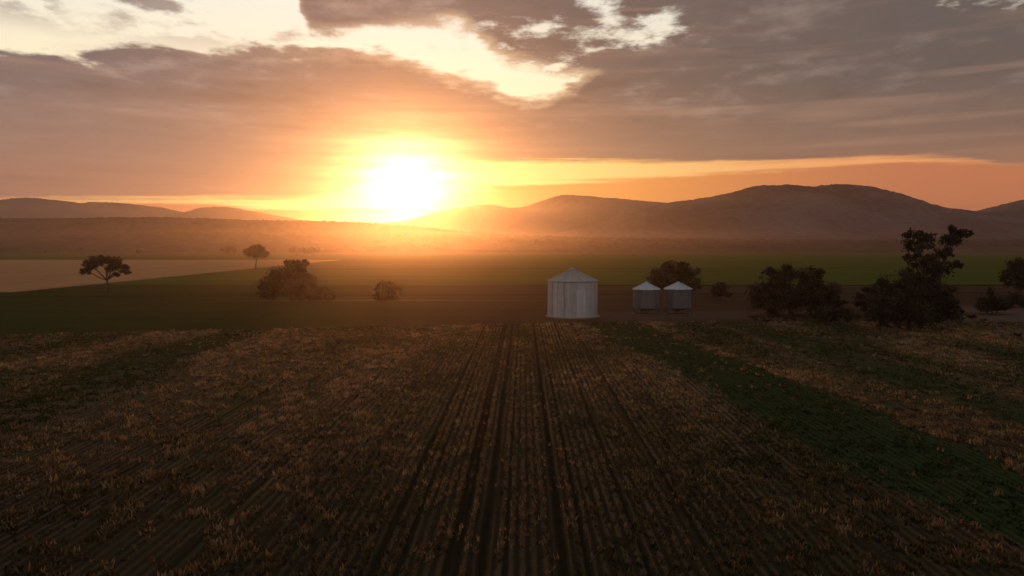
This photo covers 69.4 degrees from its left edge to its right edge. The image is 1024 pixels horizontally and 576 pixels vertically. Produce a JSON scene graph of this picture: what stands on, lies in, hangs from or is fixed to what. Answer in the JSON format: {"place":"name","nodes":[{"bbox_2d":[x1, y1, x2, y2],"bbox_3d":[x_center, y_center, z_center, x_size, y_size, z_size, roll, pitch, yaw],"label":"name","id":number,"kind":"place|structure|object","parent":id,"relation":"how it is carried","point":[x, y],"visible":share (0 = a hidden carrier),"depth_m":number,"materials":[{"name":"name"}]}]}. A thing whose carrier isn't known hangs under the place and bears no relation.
{"place":"outdoors","nodes":[
{"label":"outdoors","id":0,"kind":"place"},
{"bbox_2d":[0,195,664,235],"bbox_3d":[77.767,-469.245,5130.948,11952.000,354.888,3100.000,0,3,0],"label":"mountain range","id":1,"kind":"structure","parent":0,"point":[556,213],"depth_m":4591.40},
{"bbox_2d":[0,252,1023,575],"bbox_3d":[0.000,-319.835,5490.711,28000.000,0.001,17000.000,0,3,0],"label":"ground","id":2,"kind":"structure","parent":0,"point":[52,294],"depth_m":61.88,"materials":[{"name":"brown soil"}]},
{"bbox_2d":[79,254,131,291],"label":"gum tree","id":3,"kind":"object","parent":2,"relation":"on","point":[92,264],"visible":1,"depth_m":225.81,"materials":[{"name":"green plant"}]},
{"bbox_2d":[242,244,269,267],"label":"gum tree","id":4,"kind":"object","parent":2,"relation":"on","point":[260,251],"visible":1,"depth_m":438.22,"materials":[{"name":"green plant"}]},
{"bbox_2d":[253,259,321,300],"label":"bushy tree","id":5,"kind":"object","parent":2,"relation":"on","point":[282,281],"visible":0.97,"depth_m":191.85,"materials":[{"name":"green plant"}]},
{"bbox_2d":[309,286,338,300],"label":"shrub","id":6,"kind":"object","parent":2,"relation":"on","point":[324,293],"visible":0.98,"depth_m":191.28,"materials":[{"name":"green plant"}]},
{"bbox_2d":[372,281,402,300],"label":"shrub","id":7,"kind":"object","parent":2,"relation":"on","point":[386,291],"visible":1,"depth_m":191.60,"materials":[{"name":"green plant"}]},
{"bbox_2d":[0,244,1021,255],"bbox_3d":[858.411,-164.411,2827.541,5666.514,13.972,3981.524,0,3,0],"label":"distant trees","id":8,"kind":"object","parent":2,"relation":"on","point":[229,250],"visible":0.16,"depth_m":848.62,"materials":[{"name":"green plant"}]},
{"bbox_2d":[0,320,1023,575],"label":"field crop","id":9,"kind":"object","parent":2,"relation":"on","point":[304,336],"visible":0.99,"depth_m":60.55,"materials":[{"name":"brown plant"}]},
{"bbox_2d":[545,268,599,318],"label":"grain silo","id":10,"kind":"object","parent":2,"relation":"on","point":[572,293],"visible":1,"depth_m":147.21,"materials":[{"name":"metal"}]},
{"bbox_2d":[576,290,585,316],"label":"door","id":11,"kind":"structure","parent":10,"relation":"in","point":[580,294],"depth_m":146.39,"materials":[{"name":"metal"}]},
{"bbox_2d":[632,282,659,314],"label":"hopper silo","id":12,"kind":"object","parent":2,"relation":"on","point":[646,297],"visible":1,"depth_m":154.27,"materials":[{"name":"metal"}]},
{"bbox_2d":[645,258,703,291],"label":"gum tree","id":13,"kind":"object","parent":2,"relation":"on","point":[677,270],"visible":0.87,"depth_m":187.22,"materials":[{"name":"green plant"}]},
{"bbox_2d":[664,282,692,314],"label":"hopper silo","id":14,"kind":"object","parent":2,"relation":"on","point":[677,297],"visible":1,"depth_m":154.26,"materials":[{"name":"metal"}]},
{"bbox_2d":[708,279,733,299],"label":"shrub","id":15,"kind":"object","parent":2,"relation":"on","point":[717,290],"visible":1,"depth_m":192.83,"materials":[{"name":"green plant"}]},
{"bbox_2d":[740,260,849,315],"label":"bushy tree","id":16,"kind":"object","parent":2,"relation":"on","point":[816,293],"visible":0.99,"depth_m":150.93,"materials":[{"name":"green plant"}]},
{"bbox_2d":[804,306,857,321],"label":"shrub","id":17,"kind":"object","parent":2,"relation":"on","point":[820,314],"visible":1,"depth_m":139.84,"materials":[{"name":"green plant"}]},
{"bbox_2d":[852,284,895,307],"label":"shrub","id":18,"kind":"object","parent":2,"relation":"on","point":[858,303],"visible":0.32,"depth_m":157.84,"materials":[{"name":"green plant"}]},
{"bbox_2d":[748,313,1021,336],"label":"verge scrub","id":19,"kind":"object","parent":2,"relation":"on","point":[772,316],"visible":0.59,"depth_m":140.46,"materials":[{"name":"green plant"}]},
{"bbox_2d":[853,267,968,329],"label":"bushy tree","id":20,"kind":"object","parent":2,"relation":"on","point":[883,309],"visible":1,"depth_m":126.41,"materials":[{"name":"green plant"}]},
{"bbox_2d":[898,279,964,304],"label":"bushy tree","id":21,"kind":"object","parent":2,"relation":"on","point":[939,287],"visible":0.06,"depth_m":159.19,"materials":[{"name":"green plant"}]},
{"bbox_2d":[896,224,974,328],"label":"tall gum tree","id":22,"kind":"object","parent":2,"relation":"on","point":[929,260],"visible":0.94,"depth_m":127.36,"materials":[{"name":"green plant"}]},
{"bbox_2d":[972,287,1013,313],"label":"shrub","id":23,"kind":"object","parent":2,"relation":"on","point":[996,302],"visible":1,"depth_m":154.66,"materials":[{"name":"green plant"}]},
{"bbox_2d":[995,256,1023,294],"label":"gum tree","id":24,"kind":"object","parent":2,"relation":"on","point":[1012,267],"visible":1,"depth_m":185.67,"materials":[{"name":"green plant"}]},
{"bbox_2d":[1001,291,1023,306],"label":"shrub","id":25,"kind":"object","parent":2,"relation":"on","point":[1018,299],"visible":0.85,"depth_m":171.75,"materials":[{"name":"green plant"}]},
{"bbox_2d":[0,216,1023,252],"bbox_3d":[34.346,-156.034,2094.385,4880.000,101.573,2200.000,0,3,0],"label":"wooded foothills","id":26,"kind":"structure","parent":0,"point":[117,234],"depth_m":1469.57,"materials":[{"name":"plant"}]},
{"bbox_2d":[0,0,1023,222],"label":"sky","id":27,"kind":"structure","parent":0,"point":[379,111],"materials":[{"name":"orange"}]},
{"bbox_2d":[542,184,1023,239],"bbox_3d":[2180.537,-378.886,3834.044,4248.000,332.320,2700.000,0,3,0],"label":"mountain range","id":28,"kind":"structure","parent":0,"point":[826,212],"depth_m":3178.20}
]}

